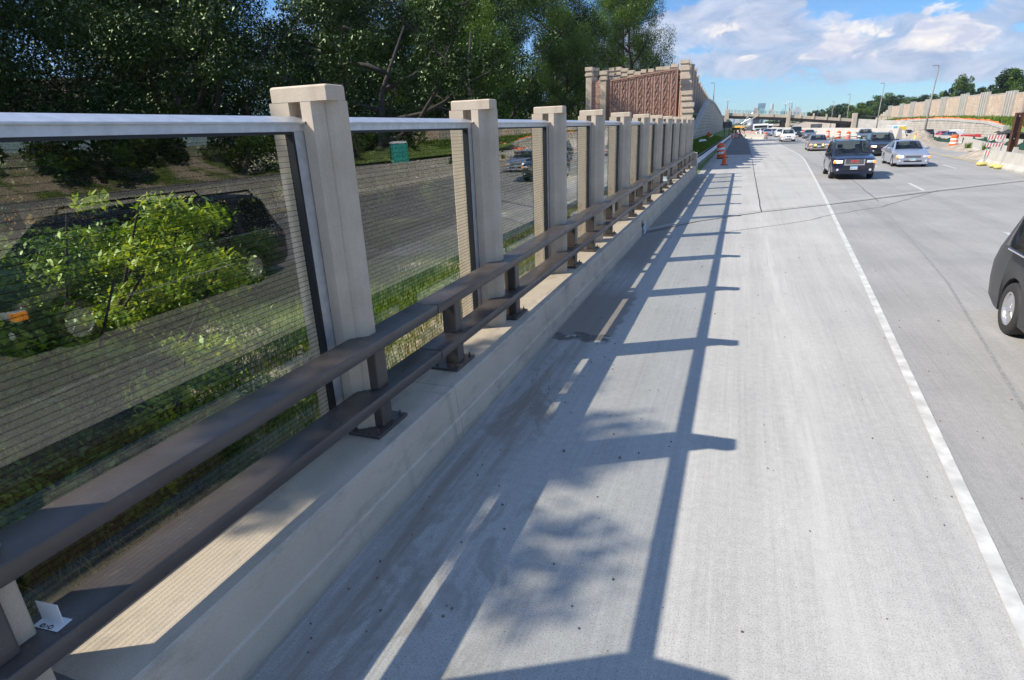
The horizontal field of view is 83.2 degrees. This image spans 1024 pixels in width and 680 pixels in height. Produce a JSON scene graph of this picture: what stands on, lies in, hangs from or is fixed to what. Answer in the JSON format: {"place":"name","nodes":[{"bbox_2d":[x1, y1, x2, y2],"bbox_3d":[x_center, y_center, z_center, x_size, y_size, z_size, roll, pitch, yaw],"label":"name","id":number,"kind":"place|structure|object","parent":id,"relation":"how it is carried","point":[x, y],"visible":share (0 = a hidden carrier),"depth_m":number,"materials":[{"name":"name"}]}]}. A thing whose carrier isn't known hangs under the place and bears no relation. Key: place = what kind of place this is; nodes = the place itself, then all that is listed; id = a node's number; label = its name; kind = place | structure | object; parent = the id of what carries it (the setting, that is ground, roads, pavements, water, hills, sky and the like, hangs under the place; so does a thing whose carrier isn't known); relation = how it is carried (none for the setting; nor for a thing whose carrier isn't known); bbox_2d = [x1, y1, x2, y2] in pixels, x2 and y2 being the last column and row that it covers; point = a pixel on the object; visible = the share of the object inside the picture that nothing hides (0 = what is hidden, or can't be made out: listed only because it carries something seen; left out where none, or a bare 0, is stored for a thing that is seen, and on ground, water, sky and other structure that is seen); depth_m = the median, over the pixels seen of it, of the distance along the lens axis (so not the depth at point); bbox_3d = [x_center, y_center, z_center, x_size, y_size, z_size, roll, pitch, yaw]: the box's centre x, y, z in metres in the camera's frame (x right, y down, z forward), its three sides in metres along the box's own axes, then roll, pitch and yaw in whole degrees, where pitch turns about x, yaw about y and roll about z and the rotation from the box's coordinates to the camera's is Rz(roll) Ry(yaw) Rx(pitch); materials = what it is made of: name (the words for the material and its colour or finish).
{"place":"outdoors","nodes":[
{"label":"outdoors","id":0,"kind":"place"},
{"bbox_2d":[9,167,437,285],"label":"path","id":1,"kind":"structure","parent":0,"point":[273,228],"depth_m":28.95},
{"bbox_2d":[17,191,607,612],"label":"grass","id":2,"kind":"structure","parent":0,"point":[279,364],"depth_m":10.02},
{"bbox_2d":[186,219,532,379],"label":"grass","id":3,"kind":"structure","parent":0,"point":[298,300],"depth_m":14.82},
{"bbox_2d":[0,108,1023,615],"bbox_3d":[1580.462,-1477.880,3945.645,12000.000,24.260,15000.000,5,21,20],"label":"ground","id":4,"kind":"structure","parent":0,"point":[508,206],"depth_m":15.20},
{"bbox_2d":[0,1,65,236],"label":"broadleaf tree","id":5,"kind":"object","parent":4,"relation":"on","point":[12,156],"visible":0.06,"depth_m":23.73,"materials":[{"name":"green plant"}]},
{"bbox_2d":[0,242,113,417],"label":"leafy shrub","id":6,"kind":"object","parent":4,"relation":"on","point":[12,306],"visible":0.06,"depth_m":6.01,"materials":[{"name":"green plant"}]},
{"bbox_2d":[0,249,116,518],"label":"leafy shrub","id":7,"kind":"object","parent":4,"relation":"on","point":[15,295],"visible":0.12,"depth_m":5.32,"materials":[{"name":"green plant"}]},
{"bbox_2d":[0,276,135,501],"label":"young maple tree","id":8,"kind":"object","parent":4,"relation":"on","point":[72,354],"visible":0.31,"depth_m":4.93,"materials":[{"name":"green plant"}]},
{"bbox_2d":[0,364,144,587],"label":"leafy shrub","id":9,"kind":"object","parent":4,"relation":"on","point":[42,570],"visible":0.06,"depth_m":4.79,"materials":[{"name":"green plant"}]},
{"bbox_2d":[0,224,147,389],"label":"leafy shrub","id":10,"kind":"object","parent":4,"relation":"on","point":[73,289],"visible":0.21,"depth_m":7.24,"materials":[{"name":"green plant"}]},
{"bbox_2d":[0,345,148,617],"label":"leafy shrub","id":11,"kind":"object","parent":4,"relation":"on","point":[51,464],"visible":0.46,"depth_m":4.35,"materials":[{"name":"green plant"}]},
{"bbox_2d":[0,0,168,325],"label":"broadleaf tree","id":12,"kind":"object","parent":4,"relation":"on","point":[13,19],"visible":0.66,"depth_m":14.96,"materials":[{"name":"green plant"}]},
{"bbox_2d":[4,188,198,421],"bbox_3d":[-5.273,0.190,6.027,2.876,3.265,3.907,9,23,29],"label":"young maple tree","id":13,"kind":"object","parent":4,"relation":"on","point":[152,213],"visible":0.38,"depth_m":6.41,"materials":[{"name":"green plant"}]},
{"bbox_2d":[0,76,208,223],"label":"broadleaf tree","id":14,"kind":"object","parent":4,"relation":"on","point":[32,222],"depth_m":35.72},
{"bbox_2d":[0,306,245,539],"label":"leafy shrub","id":15,"kind":"object","parent":4,"relation":"on","point":[43,452],"visible":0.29,"depth_m":4.82,"materials":[{"name":"green plant"}]},
{"bbox_2d":[0,195,250,465],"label":"young maple tree","id":16,"kind":"object","parent":4,"relation":"on","point":[167,314],"visible":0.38,"depth_m":6.06,"materials":[{"name":"green plant"}]},
{"bbox_2d":[0,1,264,224],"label":"broadleaf tree","id":17,"kind":"object","parent":4,"relation":"on","point":[142,86],"visible":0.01,"depth_m":32.85,"materials":[{"name":"green plant"}]},
{"bbox_2d":[20,0,280,240],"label":"broadleaf tree","id":18,"kind":"object","parent":4,"relation":"on","point":[211,185],"visible":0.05,"depth_m":24.52,"materials":[{"name":"green plant"}]},
{"bbox_2d":[30,214,272,379],"bbox_3d":[-5.630,-0.535,9.661,3.214,3.261,3.330,8,22,27],"label":"leafy shrub","id":19,"kind":"object","parent":4,"relation":"on","point":[197,297],"visible":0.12,"depth_m":9.27,"materials":[{"name":"green plant"}]},
{"bbox_2d":[0,0,305,276],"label":"broadleaf tree","id":20,"kind":"object","parent":4,"relation":"on","point":[138,43],"visible":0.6,"depth_m":18.91,"materials":[{"name":"green plant"}]},
{"bbox_2d":[41,336,285,538],"bbox_3d":[-3.256,0.912,5.609,1.998,1.956,1.929,-2,20,1],"label":"leafy shrub","id":21,"kind":"object","parent":4,"relation":"on","point":[127,370],"visible":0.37,"depth_m":5.31,"materials":[{"name":"green plant"}]},
{"bbox_2d":[104,0,270,175],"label":"broadleaf tree","id":22,"kind":"object","parent":4,"relation":"on","point":[245,18],"visible":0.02,"depth_m":45.91,"materials":[{"name":"green plant"}]},
{"bbox_2d":[34,0,381,279],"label":"old limbed tree","id":23,"kind":"object","parent":4,"relation":"on","point":[218,44],"visible":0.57,"depth_m":17.92,"materials":[{"name":"green plant"}]},
{"bbox_2d":[138,197,279,314],"bbox_3d":[-7.753,-2.120,15.465,3.343,3.391,3.463,3,21,15],"label":"leafy shrub","id":24,"kind":"object","parent":4,"relation":"on","point":[237,242],"visible":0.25,"depth_m":15.14,"materials":[{"name":"green plant"}]},
{"bbox_2d":[17,205,605,613],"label":"tall weeds","id":25,"kind":"object","parent":4,"relation":"on","point":[267,451],"visible":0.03,"depth_m":5.77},
{"bbox_2d":[250,0,401,147],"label":"broadleaf tree","id":26,"kind":"object","parent":4,"relation":"on","point":[332,42],"visible":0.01,"depth_m":43.42,"materials":[{"name":"green plant"}]},
{"bbox_2d":[230,0,444,218],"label":"broadleaf tree","id":27,"kind":"object","parent":4,"relation":"on","point":[381,23],"visible":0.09,"depth_m":30.04,"materials":[{"name":"green plant"}]},
{"bbox_2d":[243,0,450,237],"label":"broadleaf tree","id":28,"kind":"object","parent":4,"relation":"on","point":[355,7],"visible":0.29,"depth_m":25.11,"materials":[{"name":"green plant"}]},
{"bbox_2d":[51,152,697,679],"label":"concrete parapet","id":29,"kind":"structure","parent":4,"relation":"on","point":[239,598],"depth_m":3.83,"materials":[{"name":"concrete"}]},
{"bbox_2d":[0,544,55,679],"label":"screen post","id":30,"kind":"object","parent":29,"relation":"on","point":[12,602],"depth_m":2.36,"materials":[{"name":"beige concrete"}]},
{"bbox_2d":[0,112,343,614],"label":"glass panel","id":31,"kind":"object","parent":29,"relation":"on","point":[22,127],"visible":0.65,"depth_m":3.15,"materials":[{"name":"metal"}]},
{"bbox_2d":[0,304,441,679],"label":"metal railing","id":32,"kind":"object","parent":29,"relation":"on","point":[93,604],"visible":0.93,"depth_m":3.00,"materials":[{"name":"brown metal"}]},
{"bbox_2d":[34,600,71,631],"bbox_3d":[-1.976,1.168,2.462,0.136,0.103,0.068,3,21,14],"label":"metal bracket","id":33,"kind":"object","parent":32,"relation":"attached to","point":[52,619],"visible":0.99,"depth_m":2.47,"materials":[{"name":"white plastic"}]},
{"bbox_2d":[269,84,375,428],"bbox_3d":[-1.381,-0.508,4.439,0.509,2.645,0.226,5,21,20],"label":"screen post","id":34,"kind":"object","parent":29,"relation":"on","point":[321,110],"visible":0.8,"depth_m":4.20,"materials":[{"name":"beige concrete"}]},
{"bbox_2d":[349,117,481,367],"bbox_3d":[-0.883,-0.894,5.703,0.109,2.435,2.785,5,21,20],"label":"glass panel","id":35,"kind":"object","parent":29,"relation":"on","point":[365,124],"visible":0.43,"depth_m":5.82,"materials":[{"name":"glass"}]},
{"bbox_2d":[449,99,505,326],"bbox_3d":[-0.394,-1.437,6.901,0.509,2.645,0.226,5,21,20],"label":"screen post","id":36,"kind":"object","parent":29,"relation":"on","point":[482,114],"visible":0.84,"depth_m":6.70,"materials":[{"name":"beige concrete"}]},
{"bbox_2d":[415,212,592,371],"bbox_3d":[0.273,-0.979,8.196,0.330,0.814,6.184,5,21,20],"label":"metal railing","id":37,"kind":"object","parent":29,"relation":"on","point":[453,336],"visible":0.91,"depth_m":6.71,"materials":[{"name":"brown metal"}]},
{"bbox_2d":[498,119,550,276],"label":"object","id":38,"kind":"object","parent":29,"relation":"on","point":[515,124],"visible":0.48,"depth_m":8.87,"materials":[{"name":"metal"}]},
{"bbox_2d":[532,106,566,272],"bbox_3d":[0.624,-2.394,9.441,0.509,2.645,0.226,5,21,20],"label":"screen post","id":39,"kind":"object","parent":29,"relation":"on","point":[555,116],"visible":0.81,"depth_m":9.25,"materials":[{"name":"beige concrete"}]},
{"bbox_2d":[567,120,592,234],"bbox_3d":[1.135,-2.792,10.737,0.109,2.435,2.855,5,21,20],"label":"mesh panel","id":40,"kind":"object","parent":29,"relation":"on","point":[580,123],"visible":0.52,"depth_m":11.51,"materials":[{"name":"metal"}]},
{"bbox_2d":[578,109,604,241],"bbox_3d":[1.635,-3.345,11.965,0.509,2.645,0.226,5,21,20],"label":"screen post","id":41,"kind":"object","parent":29,"relation":"on","point":[596,118],"visible":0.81,"depth_m":11.77,"materials":[{"name":"beige concrete"}]},
{"bbox_2d":[580,182,642,251],"bbox_3d":[2.450,-3.027,13.628,0.330,0.814,6.184,5,21,20],"label":"metal railing","id":42,"kind":"object","parent":29,"relation":"on","point":[605,228],"visible":0.82,"depth_m":12.79,"materials":[{"name":"brown metal"}]},
{"bbox_2d":[603,121,621,217],"bbox_3d":[2.185,-3.779,13.357,0.109,2.435,3.075,5,21,20],"label":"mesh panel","id":43,"kind":"object","parent":29,"relation":"on","point":[617,144],"visible":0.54,"depth_m":14.29,"materials":[{"name":"metal"}]},
{"bbox_2d":[608,112,630,220],"bbox_3d":[2.724,-4.369,14.681,0.509,2.645,0.226,5,21,20],"label":"screen post","id":44,"kind":"object","parent":29,"relation":"on","point":[624,118],"visible":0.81,"depth_m":14.48,"materials":[{"name":"beige concrete"}]},
{"bbox_2d":[629,121,641,197],"bbox_3d":[3.308,-4.836,16.160,0.109,2.435,3.275,5,21,20],"label":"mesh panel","id":45,"kind":"object","parent":29,"relation":"on","point":[638,123],"visible":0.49,"depth_m":17.21,"materials":[{"name":"metal"}]},
{"bbox_2d":[630,114,649,204],"bbox_3d":[3.882,-5.459,17.572,0.509,2.645,0.226,5,21,20],"label":"screen post","id":46,"kind":"object","parent":29,"relation":"on","point":[644,119],"visible":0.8,"depth_m":17.36,"materials":[{"name":"beige concrete"}]},
{"bbox_2d":[635,167,667,209],"bbox_3d":[4.627,-5.074,19.060,0.330,0.814,6.184,5,21,20],"label":"metal railing","id":47,"kind":"object","parent":29,"relation":"on","point":[651,189],"visible":0.72,"depth_m":18.24,"materials":[{"name":"brown metal"}]},
{"bbox_2d":[648,115,662,193],"bbox_3d":[4.989,-6.500,20.332,0.509,2.645,0.226,5,21,20],"label":"screen post","id":48,"kind":"object","parent":29,"relation":"on","point":[658,119],"visible":0.47,"depth_m":20.12,"materials":[{"name":"beige concrete"}]},
{"bbox_2d":[661,116,672,184],"bbox_3d":[6.077,-7.523,23.048,0.509,2.645,0.226,5,21,20],"label":"screen post","id":49,"kind":"object","parent":29,"relation":"on","point":[668,139],"visible":0.48,"depth_m":22.80,"materials":[{"name":"beige concrete"}]},
{"bbox_2d":[663,158,683,188],"bbox_3d":[6.804,-7.122,24.492,0.330,0.814,6.184,5,21,20],"label":"metal railing","id":50,"kind":"object","parent":29,"relation":"on","point":[672,172],"visible":0.69,"depth_m":23.72,"materials":[{"name":"brown metal"}]},
{"bbox_2d":[672,117,679,178],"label":"screen post","id":51,"kind":"object","parent":29,"relation":"on","point":[676,120],"visible":0.42,"depth_m":25.55,"materials":[{"name":"beige concrete"}]},
{"bbox_2d":[679,117,686,172],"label":"screen post","id":52,"kind":"object","parent":29,"relation":"on","point":[682,136],"visible":0.43,"depth_m":28.32,"materials":[{"name":"beige concrete"}]},
{"bbox_2d":[237,0,514,240],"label":"old limbed tree","id":53,"kind":"object","parent":4,"relation":"on","point":[442,18],"visible":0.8,"depth_m":20.25,"materials":[{"name":"green plant"}]},
{"bbox_2d":[358,177,399,261],"bbox_3d":[-5.595,-3.838,19.662,3.463,3.391,3.343,-20,26,-40],"label":"leafy shrub","id":54,"kind":"object","parent":4,"relation":"on","point":[388,238],"visible":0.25,"depth_m":19.54,"materials":[{"name":"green plant"}]},
{"bbox_2d":[368,0,532,217],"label":"broadleaf tree","id":55,"kind":"object","parent":4,"relation":"on","point":[397,100],"visible":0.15,"depth_m":30.26,"materials":[{"name":"green plant"}]},
{"bbox_2d":[370,0,533,182],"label":"broadleaf tree","id":56,"kind":"object","parent":4,"relation":"on","point":[517,41],"visible":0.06,"depth_m":38.52,"materials":[{"name":"green plant"}]},
{"bbox_2d":[412,156,503,231],"bbox_3d":[-2.446,-6.293,25.659,3.600,3.652,3.729,-12,22,-25],"label":"leafy shrub","id":57,"kind":"object","parent":4,"relation":"on","point":[446,178],"visible":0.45,"depth_m":25.40,"materials":[{"name":"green plant"}]},
{"bbox_2d":[353,0,563,158],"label":"old limbed tree","id":58,"kind":"object","parent":4,"relation":"on","point":[414,22],"visible":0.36,"depth_m":24.70,"materials":[{"name":"green plant"}]},
{"bbox_2d":[400,0,533,205],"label":"broadleaf tree","id":59,"kind":"object","parent":4,"relation":"on","point":[482,20],"visible":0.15,"depth_m":32.85,"materials":[{"name":"green plant"}]},
{"bbox_2d":[448,0,544,160],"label":"broadleaf tree","id":60,"kind":"object","parent":4,"relation":"on","point":[501,18],"visible":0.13,"depth_m":41.76,"materials":[{"name":"green plant"}]},
{"bbox_2d":[462,0,567,155],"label":"broadleaf tree","id":61,"kind":"object","parent":4,"relation":"on","point":[527,5],"visible":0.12,"depth_m":47.22,"materials":[{"name":"green plant"}]},
{"bbox_2d":[507,148,568,205],"bbox_3d":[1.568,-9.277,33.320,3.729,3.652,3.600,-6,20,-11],"label":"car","id":62,"kind":"object","parent":4,"relation":"on","point":[530,153],"visible":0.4,"depth_m":33.10,"materials":[{"name":"grey metal"}]},
{"bbox_2d":[509,0,608,150],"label":"broadleaf tree","id":63,"kind":"object","parent":4,"relation":"on","point":[580,18],"visible":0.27,"depth_m":57.47,"materials":[{"name":"green plant"}]},
{"bbox_2d":[529,0,602,153],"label":"broadleaf tree","id":64,"kind":"object","parent":4,"relation":"on","point":[575,47],"visible":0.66,"depth_m":50.32,"materials":[{"name":"green plant"}]},
{"bbox_2d":[542,0,618,142],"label":"broadleaf tree","id":65,"kind":"object","parent":4,"relation":"on","point":[608,30],"visible":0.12,"depth_m":66.17,"materials":[{"name":"green plant"}]},
{"bbox_2d":[593,0,666,70],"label":"broadleaf tree","id":66,"kind":"object","parent":4,"relation":"on","point":[633,52],"visible":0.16,"depth_m":83.20,"materials":[{"name":"green plant"}]},
{"bbox_2d":[597,0,678,70],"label":"broadleaf tree","id":67,"kind":"object","parent":4,"relation":"on","point":[622,11],"visible":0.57,"depth_m":69.16,"materials":[{"name":"green plant"}]},
{"bbox_2d":[585,59,709,157],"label":"noise wall","id":68,"kind":"structure","parent":4,"relation":"on","point":[674,91],"depth_m":41.57,"materials":[{"name":"brown stone"}]},
{"bbox_2d":[693,99,723,138],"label":"retaining wall","id":69,"kind":"structure","parent":4,"relation":"on","point":[709,119],"depth_m":95.32,"materials":[{"name":"grey concrete"}]},
{"bbox_2d":[722,109,910,130],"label":"road bridge","id":70,"kind":"structure","parent":4,"relation":"on","point":[854,122],"depth_m":168.59,"materials":[{"name":"concrete"}]},
{"bbox_2d":[823,103,852,123],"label":"background tree","id":71,"kind":"object","parent":4,"relation":"on","point":[842,109],"visible":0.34,"depth_m":247.57,"materials":[{"name":"green plant"}]},
{"bbox_2d":[863,92,894,119],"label":"background tree","id":72,"kind":"object","parent":4,"relation":"on","point":[875,108],"visible":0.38,"depth_m":275.65,"materials":[{"name":"green plant"}]},
{"bbox_2d":[877,94,909,113],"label":"background tree","id":73,"kind":"object","parent":4,"relation":"on","point":[895,101],"visible":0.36,"depth_m":252.91,"materials":[{"name":"green plant"}]},
{"bbox_2d":[896,118,1009,137],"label":"retaining wall","id":74,"kind":"structure","parent":4,"relation":"on","point":[984,128],"depth_m":118.45,"materials":[{"name":"grey concrete"}]},
{"bbox_2d":[949,73,979,96],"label":"background tree","id":75,"kind":"object","parent":4,"relation":"on","point":[963,85],"visible":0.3,"depth_m":174.70,"materials":[{"name":"green plant"}]},
{"bbox_2d":[987,67,1023,93],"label":"background tree","id":76,"kind":"object","parent":4,"relation":"on","point":[1001,80],"visible":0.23,"depth_m":146.02,"materials":[{"name":"green plant"}]},
{"bbox_2d":[996,67,1023,93],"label":"background tree","id":77,"kind":"object","parent":4,"relation":"on","point":[1016,83],"visible":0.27,"depth_m":138.61,"materials":[{"name":"green plant"}]},
{"bbox_2d":[1,0,1023,123],"label":"sky","id":78,"kind":"structure","parent":0,"point":[810,54],"materials":[{"name":"blue"}]},
{"bbox_2d":[247,128,1023,679],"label":"shoulder","id":79,"kind":"object","parent":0,"point":[701,544],"visible":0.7,"depth_m":4.48},
{"bbox_2d":[307,237,1022,672],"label":"loose grit","id":80,"kind":"object","parent":79,"relation":"on","point":[619,457],"visible":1,"depth_m":5.01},
{"bbox_2d":[726,137,750,154],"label":"asphalt patch","id":81,"kind":"object","parent":79,"relation":"on","point":[738,146],"visible":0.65,"depth_m":68.63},
{"bbox_2d":[776,142,1023,648],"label":"edge line","id":82,"kind":"object","parent":79,"relation":"on","point":[1008,593],"visible":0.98,"depth_m":4.69,"materials":[{"name":"white paint"}]},
{"bbox_2d":[692,134,723,154],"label":"grass","id":83,"kind":"structure","parent":0,"point":[700,147],"depth_m":68.68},
{"bbox_2d":[697,129,734,173],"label":"grass verge","id":84,"kind":"object","parent":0,"point":[721,134],"depth_m":113.34,"materials":[{"name":"plant"}]},
{"bbox_2d":[697,134,730,167],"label":"guardrail","id":85,"kind":"object","parent":84,"relation":"on","point":[705,155],"visible":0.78,"depth_m":46.88,"materials":[{"name":"metal"}]},
{"bbox_2d":[805,134,830,150],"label":"sedan","id":86,"kind":"object","parent":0,"point":[817,141],"visible":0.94,"depth_m":54.89,"materials":[{"name":"beige paint"}]},
{"bbox_2d":[867,131,898,152],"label":"suv","id":87,"kind":"object","parent":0,"point":[878,141],"visible":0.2,"depth_m":44.52,"materials":[{"name":"black paint"}]},
{"bbox_2d":[767,135,1023,603],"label":"road","id":88,"kind":"structure","parent":0,"point":[958,236],"depth_m":9.63,"materials":[{"name":"concrete"}]},
{"bbox_2d":[648,179,1023,229],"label":"joint concrete band","id":89,"kind":"object","parent":88,"relation":"on","point":[815,204],"visible":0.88,"depth_m":20.11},
{"bbox_2d":[823,136,876,177],"bbox_3d":[17.309,-9.429,29.673,2.266,1.897,4.895,6,21,21],"label":"suv","id":90,"kind":"object","parent":88,"relation":"on","point":[849,156],"visible":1,"depth_m":28.45,"materials":[{"name":"blue paint"}]},
{"bbox_2d":[886,213,1023,412],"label":"skid mark","id":91,"kind":"object","parent":88,"relation":"on","point":[1009,384],"visible":1,"depth_m":7.75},
{"bbox_2d":[978,149,1006,165],"bbox_3d":[26.971,-10.157,32.220,0.600,0.820,3.840,7,22,23],"label":"concrete barrier","id":92,"kind":"object","parent":88,"relation":"on","point":[995,157],"visible":0.58,"depth_m":31.97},
{"bbox_2d":[983,134,1005,161],"bbox_3d":[27.370,-10.815,32.777,0.840,1.650,0.800,4,21,16],"label":"striped barricade","id":93,"kind":"object","parent":88,"relation":"on","point":[1001,145],"visible":0.68,"depth_m":32.63,"materials":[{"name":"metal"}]},
{"bbox_2d":[1000,152,1023,173],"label":"concrete barrier","id":94,"kind":"object","parent":88,"relation":"on","point":[1012,161],"visible":0.89,"depth_m":29.07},
{"bbox_2d":[881,139,930,165],"bbox_3d":[24.055,-11.497,35.320,2.154,1.451,4.845,6,21,21],"label":"sedan","id":95,"kind":"object","parent":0,"point":[905,151],"visible":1,"depth_m":34.19,"materials":[{"name":"silver metal"}]},
{"bbox_2d":[789,127,1023,153],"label":"median ground","id":96,"kind":"structure","parent":0,"point":[947,145],"depth_m":58.42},
{"bbox_2d":[771,127,901,139],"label":"median wall","id":97,"kind":"structure","parent":96,"relation":"on","point":[897,132],"depth_m":88.61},
{"bbox_2d":[902,129,935,141],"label":"dirt pile","id":98,"kind":"object","parent":96,"relation":"on","point":[923,136],"visible":0.83,"depth_m":66.70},
{"bbox_2d":[906,132,1023,149],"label":"silt fence","id":99,"kind":"object","parent":96,"relation":"on","point":[1020,145],"visible":0.37,"depth_m":52.86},
{"bbox_2d":[1006,112,1023,151],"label":"steel beam","id":100,"kind":"structure","parent":96,"relation":"on","point":[1015,131],"depth_m":34.23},
{"bbox_2d":[988,216,1023,334],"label":"minivan","id":101,"kind":"object","parent":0,"point":[1006,288],"visible":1,"depth_m":7.75,"materials":[{"name":"grey paint"}]},
{"bbox_2d":[1003,122,1023,132],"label":"embankment","id":102,"kind":"structure","parent":0,"point":[1010,128],"depth_m":98.48,"materials":[{"name":"green plant"}]},
{"bbox_2d":[840,103,872,127],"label":"background tree","id":103,"kind":"object","parent":102,"relation":"on","point":[859,110],"visible":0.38,"depth_m":204.29,"materials":[{"name":"green plant"}]},
{"bbox_2d":[875,90,1023,119],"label":"noise wall","id":104,"kind":"structure","parent":102,"relation":"on","point":[1008,103],"depth_m":133.28,"materials":[{"name":"concrete"}]},
{"bbox_2d":[885,115,1023,125],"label":"bank weeds","id":105,"kind":"object","parent":102,"relation":"on","point":[1005,119],"visible":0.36,"depth_m":115.97,"materials":[{"name":"green plant"}]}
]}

